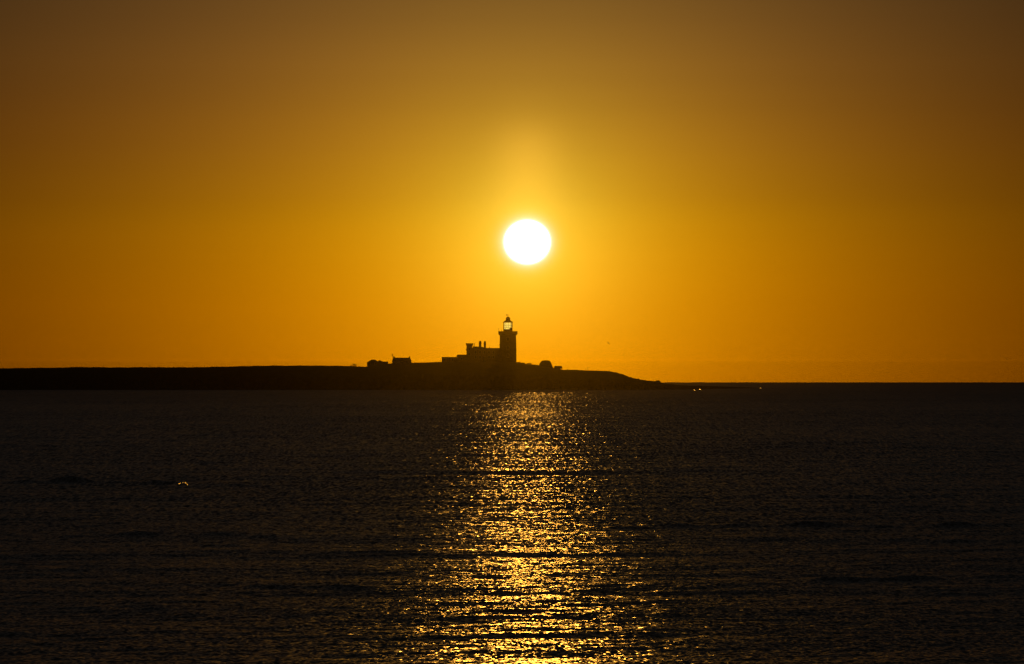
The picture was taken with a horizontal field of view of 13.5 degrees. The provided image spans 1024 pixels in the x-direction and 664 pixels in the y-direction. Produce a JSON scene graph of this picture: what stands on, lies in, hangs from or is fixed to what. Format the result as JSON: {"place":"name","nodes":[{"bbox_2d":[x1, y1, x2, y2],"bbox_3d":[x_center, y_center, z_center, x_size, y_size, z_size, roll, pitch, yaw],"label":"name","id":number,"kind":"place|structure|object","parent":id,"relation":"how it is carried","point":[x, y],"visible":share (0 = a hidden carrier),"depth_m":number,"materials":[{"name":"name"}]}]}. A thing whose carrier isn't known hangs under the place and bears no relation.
{"place":"outdoors","nodes":[
{"label":"outdoors","id":0,"kind":"place"},
{"bbox_2d":[0,361,749,389],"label":"island","id":1,"kind":"structure","parent":0,"point":[494,375],"depth_m":1849.60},
{"bbox_2d":[60,361,594,370],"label":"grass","id":2,"kind":"structure","parent":1,"relation":"on","point":[364,366],"depth_m":1877.78,"materials":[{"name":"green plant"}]},
{"bbox_2d":[367,360,378,366],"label":"barn","id":3,"kind":"structure","parent":1,"relation":"on","point":[372,362],"depth_m":1880.95,"materials":[{"name":"stone"}]},
{"bbox_2d":[392,356,410,362],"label":"cottage","id":4,"kind":"structure","parent":1,"relation":"on","point":[401,360],"depth_m":1882.52,"materials":[{"name":"stone"}]},
{"bbox_2d":[442,355,466,361],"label":"outbuilding","id":5,"kind":"structure","parent":1,"relation":"on","point":[460,358],"depth_m":1886.78,"materials":[{"name":"stone"}]},
{"bbox_2d":[466,341,499,361],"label":"keepers house","id":6,"kind":"structure","parent":1,"relation":"on","point":[480,353],"depth_m":1887.59,"materials":[{"name":"stone"}]},
{"bbox_2d":[498,315,517,361],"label":"lighthouse","id":7,"kind":"object","parent":1,"relation":"on","point":[507,344],"visible":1,"depth_m":1885.92,"materials":[{"name":"stone"}]},
{"bbox_2d":[539,360,552,367],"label":"tree","id":8,"kind":"object","parent":1,"relation":"on","point":[545,363],"visible":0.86,"depth_m":1886.17,"materials":[{"name":"plant"}]},
{"bbox_2d":[0,382,1023,663],"bbox_3d":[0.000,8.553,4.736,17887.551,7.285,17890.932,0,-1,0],"label":"sea","id":9,"kind":"structure","parent":0,"point":[818,522],"depth_m":150.75,"materials":[{"name":"black liquid"}]},
{"bbox_2d":[0,0,1023,381],"label":"sky","id":10,"kind":"structure","parent":0,"point":[650,190],"materials":[{"name":"orange"}]}
]}

